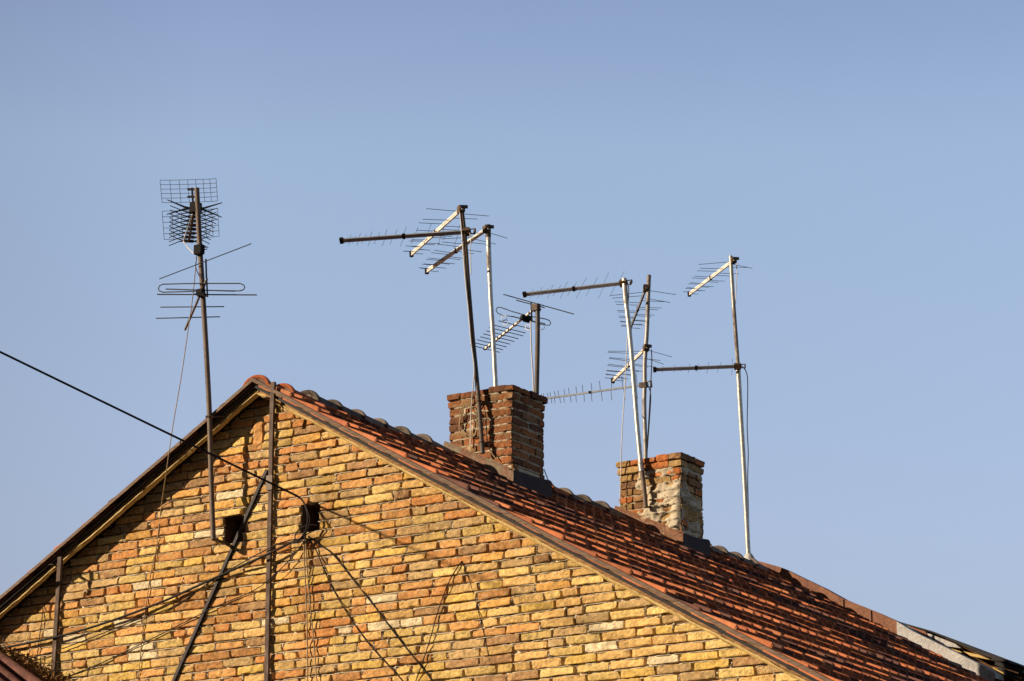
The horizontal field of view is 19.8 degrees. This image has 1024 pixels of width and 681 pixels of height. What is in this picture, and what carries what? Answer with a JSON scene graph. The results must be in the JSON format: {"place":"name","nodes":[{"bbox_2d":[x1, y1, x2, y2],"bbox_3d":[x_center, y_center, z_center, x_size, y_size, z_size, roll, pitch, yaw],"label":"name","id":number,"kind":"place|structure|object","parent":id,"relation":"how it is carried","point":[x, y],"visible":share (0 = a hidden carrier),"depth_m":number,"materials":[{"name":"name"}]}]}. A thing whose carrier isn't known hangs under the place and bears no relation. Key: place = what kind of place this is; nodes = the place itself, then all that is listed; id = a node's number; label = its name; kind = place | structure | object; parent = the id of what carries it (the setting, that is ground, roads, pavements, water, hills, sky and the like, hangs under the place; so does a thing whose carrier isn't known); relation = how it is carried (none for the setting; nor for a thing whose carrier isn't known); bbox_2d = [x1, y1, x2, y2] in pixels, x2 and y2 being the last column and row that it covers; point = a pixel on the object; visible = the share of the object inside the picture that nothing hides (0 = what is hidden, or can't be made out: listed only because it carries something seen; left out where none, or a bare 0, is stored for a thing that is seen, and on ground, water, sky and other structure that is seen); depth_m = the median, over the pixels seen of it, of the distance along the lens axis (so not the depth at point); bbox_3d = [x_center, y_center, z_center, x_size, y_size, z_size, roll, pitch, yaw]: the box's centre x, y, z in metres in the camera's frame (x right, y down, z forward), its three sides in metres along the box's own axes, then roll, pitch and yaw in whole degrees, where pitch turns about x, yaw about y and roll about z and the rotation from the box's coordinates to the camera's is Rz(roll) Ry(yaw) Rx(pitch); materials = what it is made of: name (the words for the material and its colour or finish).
{"place":"outdoors","nodes":[
{"label":"outdoors","id":0,"kind":"place"},
{"bbox_2d":[0,0,1023,664],"label":"sky","id":1,"kind":"structure","parent":0,"point":[863,160],"materials":[{"name":"blue"}]},
{"bbox_2d":[903,623,1023,680],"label":"neighbour house","id":2,"kind":"structure","parent":0,"point":[1008,670],"depth_m":29.79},
{"label":"ground","id":3,"kind":"structure","parent":0,"visible":0},
{"bbox_2d":[0,375,1003,680],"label":"brick house","id":4,"kind":"structure","parent":3,"relation":"on","point":[566,585],"depth_m":23.51,"materials":[{"name":"brick"}]},
{"bbox_2d":[0,651,41,680],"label":"annex roof","id":5,"kind":"structure","parent":4,"relation":"attached to","point":[11,669],"depth_m":24.17,"materials":[{"name":"ceramic"}]},
{"bbox_2d":[0,643,70,680],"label":"dry leaves","id":6,"kind":"object","parent":5,"relation":"on","point":[40,674],"visible":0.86,"depth_m":24.38,"materials":[{"name":"plant"}]},
{"bbox_2d":[36,602,42,663],"bbox_3d":[-3.956,2.453,24.649,0.053,0.521,0.018,-10,-19,31],"label":"cable","id":7,"kind":"object","parent":4,"relation":"attached to","point":[40,630],"visible":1,"depth_m":24.65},
{"bbox_2d":[49,557,67,678],"bbox_3d":[-3.788,2.365,24.450,0.127,1.108,0.241,-2,-17,5],"label":"iron post","id":8,"kind":"object","parent":4,"relation":"attached to","point":[59,565],"visible":1,"depth_m":24.52,"materials":[{"name":"metal"}]},
{"bbox_2d":[138,178,256,680],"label":"antenna mast","id":9,"kind":"object","parent":4,"relation":"attached to","point":[195,209],"visible":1,"depth_m":24.28,"materials":[{"name":"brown metal"}]},
{"bbox_2d":[172,382,275,680],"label":"iron post","id":10,"kind":"object","parent":4,"relation":"attached to","point":[268,474],"visible":0.97,"depth_m":23.70,"materials":[{"name":"brown metal"}]},
{"bbox_2d":[294,524,316,542],"bbox_3d":[-1.641,1.533,23.341,0.201,0.144,0.023,-7,-18,23],"label":"cable","id":11,"kind":"object","parent":4,"relation":"attached to","point":[300,528],"visible":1,"depth_m":23.36,"materials":[{"name":"black rubber"}]},
{"bbox_2d":[308,537,402,680],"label":"cable","id":12,"kind":"object","parent":4,"relation":"attached to","point":[349,615],"visible":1,"depth_m":22.94,"materials":[{"name":"black rubber"}]},
{"bbox_2d":[339,205,489,453],"bbox_3d":[-0.703,0.022,26.687,1.417,2.346,1.318,-10,-19,31],"label":"antenna mast","id":13,"kind":"object","parent":4,"relation":"attached to","point":[464,232],"visible":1,"depth_m":26.49,"materials":[{"name":"metal"}]},
{"bbox_2d":[459,404,477,436],"bbox_3d":[-0.376,0.709,26.046,0.231,0.317,0.016,-10,-19,31],"label":"cable coil","id":14,"kind":"object","parent":13,"relation":"hanging from","point":[462,431],"visible":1,"depth_m":26.06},
{"bbox_2d":[484,406,496,459],"bbox_3d":[-0.191,0.815,25.891,0.138,0.507,0.009,-10,-19,31],"label":"cable","id":15,"kind":"object","parent":13,"relation":"attached to","point":[486,433],"visible":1,"depth_m":25.91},
{"bbox_2d":[415,561,461,680],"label":"cable","id":16,"kind":"object","parent":4,"relation":"attached to","point":[435,619],"visible":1,"depth_m":22.48,"materials":[{"name":"black rubber"}]},
{"bbox_2d":[419,224,505,385],"bbox_3d":[-0.427,-0.056,27.192,0.611,1.722,1.472,4,-17,-14],"label":"antenna mast","id":17,"kind":"object","parent":4,"relation":"attached to","point":[486,229],"visible":0.92,"depth_m":26.74,"materials":[{"name":"metal"}]},
{"bbox_2d":[462,562,489,660],"bbox_3d":[-0.274,2.052,22.321,0.255,0.800,0.016,-9,-19,29],"label":"cable","id":18,"kind":"object","parent":4,"relation":"attached to","point":[478,610],"visible":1,"depth_m":22.30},
{"bbox_2d":[470,294,573,393],"bbox_3d":[0.016,0.159,26.922,0.433,1.022,1.772,7,-18,-22],"label":"antenna mast","id":19,"kind":"object","parent":4,"relation":"on","point":[535,308],"visible":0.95,"depth_m":26.52,"materials":[{"name":"metal"}]},
{"bbox_2d":[522,272,648,507],"bbox_3d":[0.704,0.472,28.838,1.289,2.502,0.425,-4,-17,12],"label":"antenna mast","id":20,"kind":"object","parent":4,"relation":"attached to","point":[623,283],"visible":1,"depth_m":28.82,"materials":[{"name":"silver metal"}]},
{"bbox_2d":[541,275,675,505],"bbox_3d":[1.131,0.644,29.403,1.349,2.382,1.237,13,-21,-38],"label":"antenna mast","id":21,"kind":"object","parent":4,"relation":"attached to","point":[643,385],"visible":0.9,"depth_m":29.09,"materials":[{"name":"metal"}]},
{"bbox_2d":[653,255,754,559],"bbox_3d":[2.150,0.817,31.388,0.966,3.304,1.200,-7,-18,22],"label":"antenna mast","id":22,"kind":"object","parent":4,"relation":"on","point":[737,366],"visible":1,"depth_m":31.11,"materials":[{"name":"metal"}]},
{"bbox_3d":[-1.644,1.571,23.359,0.062,0.042,0.066,-10,-19,31],"label":"wall hook","id":23,"kind":"object","parent":4,"relation":"attached to","visible":0},
{"bbox_2d":[4,538,303,647],"bbox_3d":[-3.095,2.098,24.124,3.423,0.594,0.062,-10,-19,31],"label":"cable","id":24,"kind":"object","parent":23,"relation":"hanging from","point":[167,599],"visible":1,"depth_m":24.00,"materials":[{"name":"black rubber"}]},
{"bbox_2d":[0,351,309,543],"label":"service cable","id":25,"kind":"object","parent":23,"relation":"attached to","point":[176,437],"visible":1,"depth_m":23.09,"materials":[{"name":"black rubber"}]},
{"bbox_2d":[17,539,296,660],"bbox_3d":[-2.901,2.136,24.024,3.003,0.697,0.059,-11,-20,32],"label":"cable","id":26,"kind":"object","parent":23,"relation":"hanging from","point":[163,610],"visible":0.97,"depth_m":23.99,"materials":[{"name":"black rubber"}]},
{"bbox_2d":[58,539,305,680],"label":"cable","id":27,"kind":"object","parent":23,"relation":"hanging from","point":[199,614],"visible":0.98,"depth_m":23.73,"materials":[{"name":"black rubber"}]},
{"bbox_2d":[303,540,307,680],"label":"cable","id":28,"kind":"object","parent":23,"relation":"hanging from","point":[306,607],"visible":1,"depth_m":23.18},
{"bbox_2d":[305,540,316,680],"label":"cable","id":29,"kind":"object","parent":23,"relation":"hanging from","point":[310,610],"visible":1,"depth_m":23.15,"materials":[{"name":"black rubber"}]},
{"bbox_2d":[308,535,432,680],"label":"cable","id":30,"kind":"object","parent":23,"relation":"hanging from","point":[311,538],"visible":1,"depth_m":22.84,"materials":[{"name":"black rubber"}]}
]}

